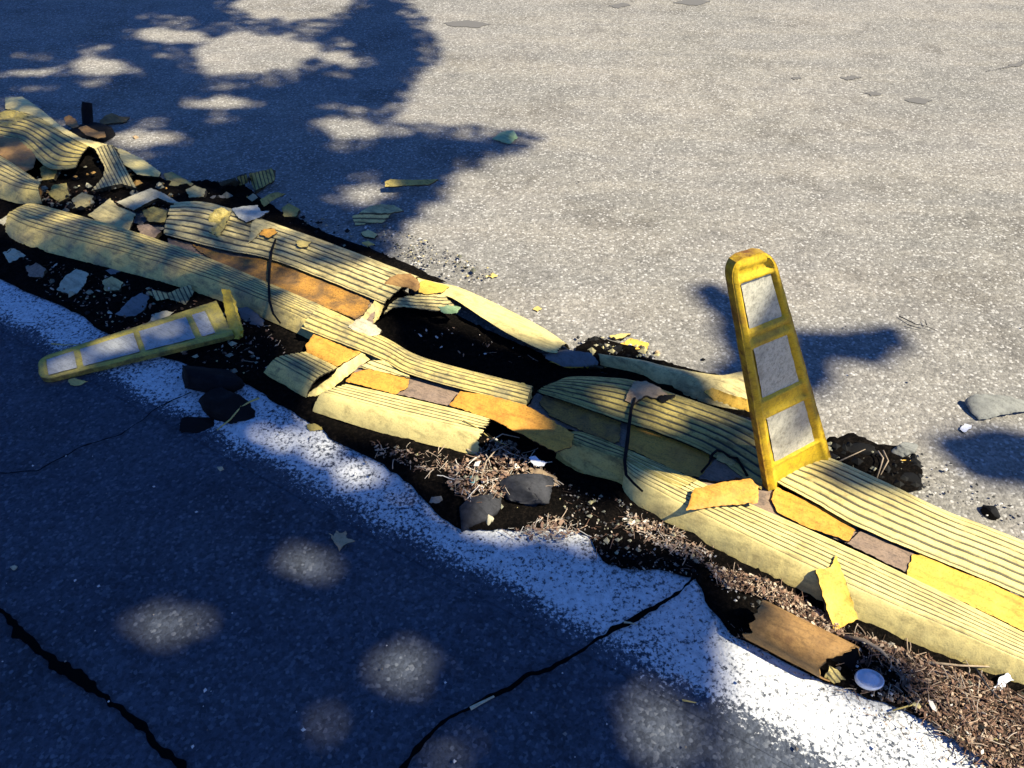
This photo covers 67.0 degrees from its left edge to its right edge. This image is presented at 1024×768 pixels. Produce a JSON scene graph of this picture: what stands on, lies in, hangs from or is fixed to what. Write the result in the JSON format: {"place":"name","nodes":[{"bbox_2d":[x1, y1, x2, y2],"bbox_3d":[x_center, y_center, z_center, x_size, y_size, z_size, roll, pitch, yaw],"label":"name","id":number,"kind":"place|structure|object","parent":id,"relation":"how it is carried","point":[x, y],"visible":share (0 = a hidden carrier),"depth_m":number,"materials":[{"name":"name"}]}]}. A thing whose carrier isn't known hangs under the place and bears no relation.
{"place":"outdoors","nodes":[
{"label":"outdoors","id":0,"kind":"place"},
{"bbox_2d":[492,130,517,143],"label":"fragment","id":1,"kind":"object","parent":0,"point":[508,137],"visible":1,"depth_m":2.86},
{"bbox_2d":[0,0,1023,767],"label":"road","id":2,"kind":"structure","parent":0,"point":[340,112],"depth_m":2.24,"materials":[{"name":"asphalt"}]},
{"bbox_2d":[0,114,94,204],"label":"lane separator","id":3,"kind":"object","parent":2,"relation":"on","point":[25,142],"visible":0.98,"depth_m":2.67,"materials":[{"name":"plastic"}]},
{"bbox_2d":[0,109,27,130],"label":"fragment","id":4,"kind":"object","parent":3,"relation":"on","point":[17,115],"visible":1,"depth_m":2.90,"materials":[{"name":"plastic"}]},
{"bbox_2d":[68,378,87,385],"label":"leaf","id":5,"kind":"object","parent":2,"relation":"on","point":[75,382],"visible":1,"depth_m":1.86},
{"bbox_2d":[64,102,115,142],"bbox_3d":[-1.577,-0.966,2.875,0.162,0.107,0.247,-17,45,-18],"label":"post stub","id":6,"kind":"object","parent":2,"relation":"on","point":[88,128],"visible":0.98,"depth_m":2.88,"materials":[{"name":"black rubber"}]},
{"bbox_2d":[0,608,186,767],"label":"road crack","id":7,"kind":"object","parent":2,"relation":"on","point":[79,677],"visible":1,"depth_m":1.30,"materials":[{"name":"black"}]},
{"bbox_2d":[0,392,191,473],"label":"road crack","id":8,"kind":"object","parent":2,"relation":"on","point":[94,442],"visible":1,"depth_m":1.71,"materials":[{"name":"black"}]},
{"bbox_2d":[99,113,129,124],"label":"separator fragment","id":9,"kind":"object","parent":2,"relation":"on","point":[111,118],"visible":0.94,"depth_m":2.98,"materials":[{"name":"plastic"}]},
{"bbox_2d":[26,142,208,208],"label":"soil","id":10,"kind":"structure","parent":2,"relation":"on","point":[80,171],"depth_m":2.60,"materials":[{"name":"soil"}]},
{"bbox_2d":[40,166,60,182],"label":"separator fragment","id":11,"kind":"object","parent":10,"relation":"on","point":[48,175],"visible":0.74,"depth_m":2.61,"materials":[{"name":"plastic"}]},
{"bbox_2d":[49,183,70,201],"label":"separator fragment","id":12,"kind":"object","parent":10,"relation":"on","point":[57,192],"visible":0.97,"depth_m":2.53,"materials":[{"name":"plastic"}]},
{"bbox_2d":[5,97,160,177],"bbox_3d":[-1.622,-0.922,2.839,1.074,0.042,0.104,29,49,28],"label":"separator fragment","id":13,"kind":"object","parent":10,"relation":"on","point":[138,166],"visible":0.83,"depth_m":2.76,"materials":[{"name":"beige plastic"}]},
{"bbox_2d":[91,145,135,191],"bbox_3d":[-1.371,-0.718,2.612,0.132,0.059,0.314,-22,46,-22],"label":"separator fragment","id":14,"kind":"object","parent":10,"relation":"on","point":[116,174],"visible":1,"depth_m":2.60,"materials":[{"name":"beige plastic"}]},
{"bbox_2d":[38,289,243,381],"bbox_3d":[-0.934,-0.127,1.952,0.490,0.079,0.162,-13,44,-14],"label":"delineator post","id":15,"kind":"object","parent":2,"relation":"on","point":[200,326],"visible":1,"depth_m":1.94,"materials":[{"name":"yellow plastic"}]},
{"bbox_2d":[117,188,176,211],"bbox_3d":[-1.149,-0.573,2.444,0.177,0.032,0.107,23,47,24],"label":"separator fragment","id":16,"kind":"object","parent":2,"relation":"on","point":[139,201],"visible":0.97,"depth_m":2.44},
{"bbox_2d":[163,172,193,185],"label":"separator fragment","id":17,"kind":"object","parent":2,"relation":"on","point":[175,179],"visible":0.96,"depth_m":2.62,"materials":[{"name":"plastic"}]},
{"bbox_2d":[5,201,418,363],"bbox_3d":[-0.845,-0.379,2.243,1.434,0.057,0.433,19,45,20],"label":"lane separator","id":18,"kind":"object","parent":2,"relation":"on","point":[312,277],"visible":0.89,"depth_m":2.19,"materials":[{"name":"beige plastic"}]},
{"bbox_2d":[88,198,135,229],"bbox_3d":[-1.218,-0.510,2.380,0.207,0.030,0.092,28,49,27],"label":"separator fragment","id":19,"kind":"object","parent":18,"relation":"on","point":[109,211],"visible":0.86,"depth_m":2.38,"materials":[{"name":"beige plastic"}]},
{"bbox_2d":[208,207,231,236],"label":"separator fragment","id":20,"kind":"object","parent":18,"relation":"on","point":[220,216],"visible":1,"depth_m":2.33,"materials":[{"name":"plastic"}]},
{"bbox_2d":[232,205,268,222],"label":"separator fragment","id":21,"kind":"object","parent":18,"relation":"on","point":[248,214],"visible":1,"depth_m":2.36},
{"bbox_2d":[248,218,270,243],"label":"separator fragment","id":22,"kind":"object","parent":18,"relation":"on","point":[258,226],"visible":0.95,"depth_m":2.29,"materials":[{"name":"beige plastic"}]},
{"bbox_2d":[259,228,277,237],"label":"leaf","id":23,"kind":"object","parent":18,"relation":"on","point":[268,233],"visible":1,"depth_m":2.26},
{"bbox_2d":[267,239,280,323],"bbox_3d":[-0.651,-0.287,2.103,0.030,0.017,0.403,-10,43,-11],"label":"strap","id":24,"kind":"object","parent":18,"relation":"on","point":[269,276],"visible":1,"depth_m":2.10,"materials":[{"name":"black rubber"}]},
{"bbox_2d":[296,240,311,247],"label":"leaf","id":25,"kind":"object","parent":18,"relation":"on","point":[302,244],"visible":1,"depth_m":2.22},
{"bbox_2d":[385,273,419,290],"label":"separator fragment","id":26,"kind":"object","parent":18,"relation":"on","point":[409,280],"visible":1,"depth_m":2.08,"materials":[{"name":"orange plastic"}]},
{"bbox_2d":[182,365,244,392],"bbox_3d":[-0.722,-0.009,1.857,0.168,0.066,0.103,0,42,0],"label":"asphalt lump","id":27,"kind":"object","parent":2,"relation":"on","point":[201,379],"visible":0.94,"depth_m":1.83,"materials":[{"name":"asphalt"}]},
{"bbox_2d":[217,168,275,193],"bbox_3d":[-0.877,-0.668,2.571,0.195,0.049,0.077,-15,44,-16],"label":"separator fragment","id":28,"kind":"object","parent":2,"relation":"on","point":[261,180],"visible":1,"depth_m":2.58,"materials":[{"name":"plastic"}]},
{"bbox_2d":[191,179,446,282],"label":"soil","id":29,"kind":"structure","parent":2,"relation":"on","point":[239,193],"depth_m":2.42,"materials":[{"name":"soil"}]},
{"bbox_2d":[186,185,206,198],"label":"separator fragment","id":30,"kind":"object","parent":29,"relation":"on","point":[195,191],"visible":1,"depth_m":2.54,"materials":[{"name":"beige plastic"}]},
{"bbox_2d":[260,192,285,205],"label":"separator fragment","id":31,"kind":"object","parent":29,"relation":"on","point":[267,199],"visible":1,"depth_m":2.49,"materials":[{"name":"plastic"}]},
{"bbox_2d":[281,203,300,217],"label":"separator fragment","id":32,"kind":"object","parent":29,"relation":"on","point":[289,210],"visible":1,"depth_m":2.45,"materials":[{"name":"plastic"}]},
{"bbox_2d":[329,531,354,550],"bbox_3d":[-0.338,0.301,1.522,0.037,0.009,0.050,-30,50,-29],"label":"leaf","id":33,"kind":"object","parent":2,"relation":"on","point":[340,540],"visible":1,"depth_m":1.52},
{"bbox_2d":[0,195,714,458],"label":"soil","id":34,"kind":"structure","parent":2,"relation":"on","point":[397,329],"depth_m":1.98,"materials":[{"name":"soil"}]},
{"bbox_2d":[72,192,95,208],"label":"separator fragment","id":35,"kind":"object","parent":34,"relation":"on","point":[82,199],"visible":0.93,"depth_m":2.49,"materials":[{"name":"beige plastic"}]},
{"bbox_2d":[137,224,162,238],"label":"separator fragment","id":36,"kind":"object","parent":34,"relation":"on","point":[148,230],"visible":0.81,"depth_m":2.34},
{"bbox_2d":[142,206,168,224],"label":"separator fragment","id":37,"kind":"object","parent":34,"relation":"on","point":[153,215],"visible":0.98,"depth_m":2.41,"materials":[{"name":"plastic"}]},
{"bbox_2d":[301,307,534,453],"bbox_3d":[-0.278,-0.004,1.823,0.658,0.061,0.309,21,46,21],"label":"lane separator","id":38,"kind":"object","parent":34,"relation":"on","point":[393,368],"visible":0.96,"depth_m":1.77,"materials":[{"name":"beige plastic"}]},
{"bbox_2d":[348,318,381,335],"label":"separator fragment","id":39,"kind":"object","parent":38,"relation":"on","point":[363,325],"visible":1,"depth_m":1.93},
{"bbox_2d":[449,391,573,452],"bbox_3d":[0.004,0.073,1.701,0.304,0.022,0.083,23,47,24],"label":"torn strip","id":40,"kind":"object","parent":38,"relation":"on","point":[533,425],"visible":1,"depth_m":1.69,"materials":[{"name":"plastic"}]},
{"bbox_2d":[361,230,377,238],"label":"separator fragment","id":41,"kind":"object","parent":2,"relation":"on","point":[369,234],"visible":1,"depth_m":2.36,"materials":[{"name":"beige plastic"}]},
{"bbox_2d":[352,204,403,225],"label":"separator fragment","id":42,"kind":"object","parent":2,"relation":"on","point":[379,213],"visible":1,"depth_m":2.42,"materials":[{"name":"beige plastic"}]},
{"bbox_2d":[385,179,438,187],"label":"separator fragment","id":43,"kind":"object","parent":2,"relation":"on","point":[392,183],"visible":1,"depth_m":2.56,"materials":[{"name":"plastic"}]},
{"bbox_2d":[445,20,489,27],"bbox_3d":[-0.225,-1.803,3.868,0.244,0.001,0.109,7,42,7],"label":"damp stain","id":44,"kind":"object","parent":2,"relation":"on","point":[468,23],"visible":1,"depth_m":3.87,"materials":[{"name":"grey"}]},
{"bbox_2d":[384,278,569,353],"bbox_3d":[-0.075,-0.181,2.023,0.491,0.057,0.210,14,44,15],"label":"separator fragment","id":45,"kind":"object","parent":2,"relation":"on","point":[432,296],"visible":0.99,"depth_m":2.01,"materials":[{"name":"beige plastic"}]},
{"bbox_2d":[438,305,460,314],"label":"separator fragment","id":46,"kind":"object","parent":45,"relation":"on","point":[448,309],"visible":1,"depth_m":2.00,"materials":[{"name":"green plastic"}]},
{"bbox_2d":[470,695,493,709],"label":"twig","id":47,"kind":"object","parent":2,"relation":"on","point":[472,707],"visible":1,"depth_m":1.27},
{"bbox_2d":[0,279,988,767],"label":"lane line","id":48,"kind":"object","parent":2,"relation":"on","point":[768,703],"visible":0.73,"depth_m":1.44,"materials":[{"name":"paint"}]},
{"bbox_2d":[179,417,214,432],"bbox_3d":[-0.714,0.089,1.759,0.077,0.026,0.054,0,42,0],"label":"asphalt lump","id":49,"kind":"object","parent":48,"relation":"on","point":[195,424],"visible":1,"depth_m":1.75,"materials":[{"name":"asphalt"}]},
{"bbox_2d":[198,387,254,423],"bbox_3d":[-0.659,0.057,1.787,0.138,0.053,0.073,19,45,20],"label":"asphalt lump","id":50,"kind":"object","parent":48,"relation":"on","point":[221,404],"visible":0.98,"depth_m":1.77,"materials":[{"name":"asphalt"}]},
{"bbox_2d":[217,397,259,429],"bbox_3d":[-0.643,0.057,1.780,0.048,0.019,0.120,29,49,28],"label":"twig","id":51,"kind":"object","parent":50,"relation":"on","point":[250,401],"visible":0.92,"depth_m":1.77,"materials":[{"name":"wood"}]},
{"bbox_2d":[306,423,322,430],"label":"fragment","id":52,"kind":"object","parent":48,"relation":"on","point":[313,427],"visible":1,"depth_m":1.75,"materials":[{"name":"plastic"}]},
{"bbox_2d":[0,217,1023,767],"bbox_3d":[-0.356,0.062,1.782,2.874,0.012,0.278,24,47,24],"label":"soil","id":53,"kind":"structure","parent":2,"relation":"on","point":[718,597],"depth_m":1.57,"materials":[{"name":"soil"}]},
{"bbox_2d":[3,248,25,262],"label":"separator fragment","id":54,"kind":"object","parent":53,"relation":"on","point":[13,254],"visible":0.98,"depth_m":2.27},
{"bbox_2d":[26,263,46,277],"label":"separator fragment","id":55,"kind":"object","parent":53,"relation":"on","point":[36,270],"visible":1,"depth_m":2.20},
{"bbox_2d":[57,269,88,294],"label":"separator fragment","id":56,"kind":"object","parent":53,"relation":"on","point":[74,281],"visible":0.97,"depth_m":2.16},
{"bbox_2d":[102,276,123,291],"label":"separator fragment","id":57,"kind":"object","parent":53,"relation":"on","point":[114,284],"visible":1,"depth_m":2.15,"materials":[{"name":"beige plastic"}]},
{"bbox_2d":[115,293,148,316],"bbox_3d":[-1.008,-0.206,2.077,0.057,0.026,0.097,18,45,19],"label":"stone flake","id":58,"kind":"object","parent":53,"relation":"on","point":[132,307],"visible":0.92,"depth_m":2.07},
{"bbox_2d":[151,311,172,320],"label":"separator fragment","id":59,"kind":"object","parent":53,"relation":"on","point":[160,315],"visible":0.67,"depth_m":2.03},
{"bbox_2d":[147,285,193,303],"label":"separator fragment","id":60,"kind":"object","parent":53,"relation":"on","point":[183,295],"visible":1,"depth_m":2.10,"materials":[{"name":"beige plastic"}]},
{"bbox_2d":[238,307,264,327],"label":"separator fragment","id":61,"kind":"object","parent":53,"relation":"on","point":[246,313],"visible":1,"depth_m":2.04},
{"bbox_2d":[264,334,369,396],"bbox_3d":[-0.475,-0.045,1.873,0.209,0.052,0.163,-29,50,-29],"label":"separator fragment","id":62,"kind":"object","parent":53,"relation":"on","point":[300,373],"visible":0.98,"depth_m":1.85,"materials":[{"name":"beige plastic"}]},
{"bbox_2d":[430,496,442,502],"bbox_3d":[-0.158,0.241,1.593,0.035,0.018,0.032,0,42,0],"label":"stone","id":63,"kind":"object","parent":53,"relation":"on","point":[437,499],"visible":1,"depth_m":1.59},
{"bbox_2d":[459,493,501,531],"bbox_3d":[-0.065,0.257,1.566,0.114,0.058,0.057,-20,46,-21],"label":"stone","id":64,"kind":"object","parent":53,"relation":"on","point":[473,512],"visible":0.98,"depth_m":1.55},
{"bbox_2d":[486,515,493,525],"bbox_3d":[-0.046,0.274,1.555,0.019,0.028,0.025,32,51,30],"label":"stone","id":65,"kind":"object","parent":53,"relation":"on","point":[490,519],"visible":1,"depth_m":1.54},
{"bbox_2d":[23,189,1023,767],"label":"leaf litter","id":66,"kind":"object","parent":53,"relation":"on","point":[983,745],"visible":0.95,"depth_m":1.31,"materials":[{"name":"plant"}]},
{"bbox_2d":[481,433,519,476],"bbox_3d":[-0.041,0.144,1.652,0.046,0.018,0.132,27,49,27],"label":"twig","id":67,"kind":"object","parent":66,"relation":"on","point":[495,450],"visible":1,"depth_m":1.66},
{"bbox_2d":[529,456,546,466],"bbox_3d":[0.053,0.165,1.641,0.042,0.012,0.022,18,45,19],"label":"paper scrap","id":68,"kind":"object","parent":66,"relation":"on","point":[534,462],"visible":1,"depth_m":1.64,"materials":[{"name":"white paper"}]},
{"bbox_2d":[529,468,560,485],"bbox_3d":[0.062,0.198,1.611,0.083,0.012,0.038,23,47,23],"label":"leaf","id":69,"kind":"object","parent":66,"relation":"on","point":[538,471],"visible":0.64,"depth_m":1.62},
{"bbox_2d":[844,634,888,658],"bbox_3d":[0.612,0.449,1.332,0.076,0.017,0.012,22,46,22],"label":"twig","id":70,"kind":"object","parent":66,"relation":"on","point":[855,638],"visible":0.95,"depth_m":1.33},
{"bbox_2d":[854,669,883,690],"bbox_3d":[0.596,0.493,1.290,0.047,0.016,0.039,0,42,0],"label":"bottle cap","id":71,"kind":"object","parent":66,"relation":"on","point":[870,679],"visible":1,"depth_m":1.29,"materials":[{"name":"white plastic"}]},
{"bbox_2d":[927,661,989,666],"bbox_3d":[0.764,0.475,1.308,0.117,0.006,0.006,3,42,3],"label":"twig","id":72,"kind":"object","parent":66,"relation":"on","point":[946,664],"visible":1,"depth_m":1.31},
{"bbox_2d":[975,668,1019,715],"bbox_3d":[0.797,0.510,1.268,0.011,0.018,0.094,-22,46,-22],"label":"twig","id":73,"kind":"object","parent":66,"relation":"on","point":[982,678],"visible":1,"depth_m":1.28,"materials":[{"name":"wood"}]},
{"bbox_2d":[992,673,1012,690],"bbox_3d":[0.815,0.500,1.288,0.046,0.016,0.018,-25,48,-25],"label":"paper scrap","id":74,"kind":"object","parent":66,"relation":"on","point":[1005,677],"visible":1,"depth_m":1.29,"materials":[{"name":"white paper"}]},
{"bbox_2d":[499,474,554,506],"bbox_3d":[0.027,0.218,1.599,0.114,0.073,0.073,9,43,10],"label":"stone","id":75,"kind":"object","parent":53,"relation":"on","point":[533,490],"visible":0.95,"depth_m":1.57,"materials":[{"name":"stone"}]},
{"bbox_2d":[549,361,606,369],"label":"separator fragment","id":76,"kind":"object","parent":53,"relation":"on","point":[594,367],"visible":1,"depth_m":1.89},
{"bbox_2d":[545,350,597,366],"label":"separator fragment","id":77,"kind":"object","parent":76,"relation":"on","point":[567,358],"visible":0.91,"depth_m":1.89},
{"bbox_2d":[742,600,859,682],"bbox_3d":[0.494,0.440,1.317,0.183,0.076,0.074,24,47,24],"label":"split tube","id":78,"kind":"object","parent":53,"relation":"on","point":[794,639],"visible":1,"depth_m":1.30,"materials":[{"name":"brown cardboard"}]},
{"bbox_2d":[622,451,1023,684],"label":"lane separator","id":79,"kind":"object","parent":53,"relation":"on","point":[913,593],"visible":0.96,"depth_m":1.45,"materials":[{"name":"beige plastic"}]},
{"bbox_2d":[686,478,758,510],"bbox_3d":[0.412,0.218,1.521,0.153,0.026,0.054,-3,42,-4],"label":"torn strip","id":80,"kind":"object","parent":79,"relation":"on","point":[739,492],"visible":1,"depth_m":1.52,"materials":[{"name":"plastic"}]},
{"bbox_2d":[725,248,830,490],"bbox_3d":[0.499,0.002,1.376,0.377,0.609,0.070,-16,44,-17],"label":"delineator post","id":81,"kind":"object","parent":79,"relation":"on","point":[788,433],"visible":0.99,"depth_m":1.34,"materials":[{"name":"yellow plastic"}]},
{"bbox_2d":[815,556,857,630],"bbox_3d":[0.578,0.377,1.394,0.057,0.053,0.120,-6,42,-6],"label":"torn strip","id":82,"kind":"object","parent":79,"relation":"on","point":[838,602],"visible":1,"depth_m":1.38,"materials":[{"name":"plastic"}]},
{"bbox_2d":[2,7,1023,767],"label":"grit","id":83,"kind":"object","parent":2,"relation":"on","point":[880,693],"visible":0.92,"depth_m":1.51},
{"bbox_2d":[26,156,1023,758],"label":"plastic crumbs","id":84,"kind":"object","parent":2,"relation":"on","point":[592,350],"visible":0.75,"depth_m":1.92,"materials":[{"name":"plastic"}]},
{"bbox_2d":[399,577,695,767],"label":"road crack","id":85,"kind":"object","parent":2,"relation":"on","point":[417,748],"visible":1,"depth_m":1.32,"materials":[{"name":"black"}]},
{"bbox_2d":[606,345,621,353],"bbox_3d":[0.255,-0.082,1.948,0.046,0.024,0.029,0,42,0],"label":"asphalt lump","id":86,"kind":"object","parent":2,"relation":"on","point":[617,348],"visible":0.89,"depth_m":1.94,"materials":[{"name":"asphalt"}]},
{"bbox_2d":[609,3,629,7],"bbox_3d":[0.573,-2.005,4.091,0.109,0.001,0.072,-26,48,-26],"label":"damp stain","id":87,"kind":"object","parent":2,"relation":"on","point":[619,5],"visible":1,"depth_m":4.09,"materials":[{"name":"grey"}]},
{"bbox_2d":[609,333,630,340],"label":"separator fragment","id":88,"kind":"object","parent":2,"relation":"on","point":[619,336],"visible":0.98,"depth_m":1.99,"materials":[{"name":"yellow plastic"}]},
{"bbox_2d":[620,338,648,349],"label":"separator fragment","id":89,"kind":"object","parent":2,"relation":"on","point":[632,341],"visible":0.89,"depth_m":1.97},
{"bbox_2d":[528,376,761,506],"bbox_3d":[0.296,0.113,1.696,0.546,0.059,0.327,20,46,21],"label":"lane separator","id":90,"kind":"object","parent":2,"relation":"on","point":[599,439],"visible":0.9,"depth_m":1.68,"materials":[{"name":"plastic"}]},
{"bbox_2d":[560,444,618,478],"bbox_3d":[0.159,0.162,1.631,0.159,0.047,0.044,13,44,14],"label":"torn strip","id":91,"kind":"object","parent":90,"relation":"on","point":[571,456],"visible":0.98,"depth_m":1.63,"materials":[{"name":"plastic"}]},
{"bbox_2d":[623,397,642,491],"bbox_3d":[0.252,0.123,1.639,0.038,0.015,0.268,2,42,3],"label":"strap","id":92,"kind":"object","parent":90,"relation":"on","point":[627,444],"visible":1,"depth_m":1.64,"materials":[{"name":"black rubber"}]},
{"bbox_2d":[624,381,667,404],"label":"separator fragment","id":93,"kind":"object","parent":90,"relation":"on","point":[639,390],"visible":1,"depth_m":1.75,"materials":[{"name":"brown plastic"}]},
{"bbox_2d":[658,395,674,402],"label":"separator fragment","id":94,"kind":"object","parent":90,"relation":"on","point":[663,398],"visible":1,"depth_m":1.74,"materials":[{"name":"black rubber"}]},
{"bbox_2d":[699,449,748,481],"bbox_3d":[0.434,0.168,1.600,0.102,0.022,0.074,0,42,0],"label":"torn strip","id":95,"kind":"object","parent":90,"relation":"on","point":[717,470],"visible":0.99,"depth_m":1.60,"materials":[{"name":"beige plastic"}]},
{"bbox_2d":[575,336,750,417],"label":"soil","id":96,"kind":"structure","parent":2,"relation":"on","point":[631,350],"depth_m":1.90,"materials":[{"name":"soil"}]},
{"bbox_2d":[596,353,748,411],"bbox_3d":[0.384,-0.006,1.840,0.381,0.027,0.124,7,43,8],"label":"separator fragment","id":97,"kind":"object","parent":96,"relation":"on","point":[728,391],"visible":0.93,"depth_m":1.83,"materials":[{"name":"beige plastic"}]},
{"bbox_2d":[674,0,709,4],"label":"damp stain","id":98,"kind":"object","parent":2,"relation":"on","point":[694,2],"visible":1,"depth_m":4.13,"materials":[{"name":"grey"}]},
{"bbox_2d":[847,442,877,455],"bbox_3d":[0.757,0.145,1.694,0.087,0.033,0.039,0,42,0],"label":"asphalt lump","id":99,"kind":"object","parent":2,"relation":"on","point":[857,447],"visible":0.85,"depth_m":1.68,"materials":[{"name":"asphalt"}]},
{"bbox_2d":[827,433,922,492],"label":"soil","id":100,"kind":"structure","parent":2,"relation":"on","point":[868,463],"depth_m":1.67,"materials":[{"name":"soil"}]},
{"bbox_2d":[877,450,888,477],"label":"twig","id":101,"kind":"object","parent":100,"relation":"on","point":[882,462],"visible":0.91,"depth_m":1.64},
{"bbox_2d":[891,442,917,456],"bbox_3d":[0.859,0.146,1.694,0.061,0.033,0.040,-25,48,-25],"label":"stone","id":102,"kind":"object","parent":2,"relation":"on","point":[903,449],"visible":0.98,"depth_m":1.68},
{"bbox_2d":[904,472,922,489],"bbox_3d":[0.839,0.205,1.632,0.055,0.022,0.037,24,47,24],"label":"asphalt lump","id":103,"kind":"object","parent":2,"relation":"on","point":[913,477],"visible":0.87,"depth_m":1.63,"materials":[{"name":"asphalt"}]},
{"bbox_2d":[899,316,936,330],"bbox_3d":[1.068,-0.160,2.034,0.092,0.006,0.042,13,44,14],"label":"twig","id":104,"kind":"object","parent":2,"relation":"on","point":[916,324],"visible":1,"depth_m":2.03,"materials":[{"name":"wood"}]},
{"bbox_2d":[905,97,932,103],"bbox_3d":[1.654,-1.156,3.148,0.090,0.001,0.079,-27,49,-27],"label":"damp stain","id":105,"kind":"object","parent":2,"relation":"on","point":[919,100],"visible":1,"depth_m":3.15,"materials":[{"name":"grey"}]},
{"bbox_2d":[960,424,971,432],"bbox_3d":[1.028,0.100,1.750,0.031,0.007,0.017,-29,49,-28],"label":"paper scrap","id":106,"kind":"object","parent":2,"relation":"on","point":[964,428],"visible":1,"depth_m":1.75,"materials":[{"name":"white paper"}]},
{"bbox_2d":[980,505,1000,520],"bbox_3d":[0.972,0.261,1.570,0.032,0.028,0.038,0,42,0],"label":"asphalt lump","id":107,"kind":"object","parent":2,"relation":"on","point":[992,512],"visible":1,"depth_m":1.56,"materials":[{"name":"asphalt"}]},
{"bbox_2d":[965,394,1023,419],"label":"stone","id":108,"kind":"object","parent":2,"relation":"on","point":[983,406],"visible":1,"depth_m":1.78,"materials":[{"name":"grey stone"}]},
{"bbox_2d":[988,60,1023,70],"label":"damp stain","id":109,"kind":"object","parent":2,"relation":"on","point":[1017,64],"visible":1,"depth_m":3.44,"materials":[{"name":"grey"}]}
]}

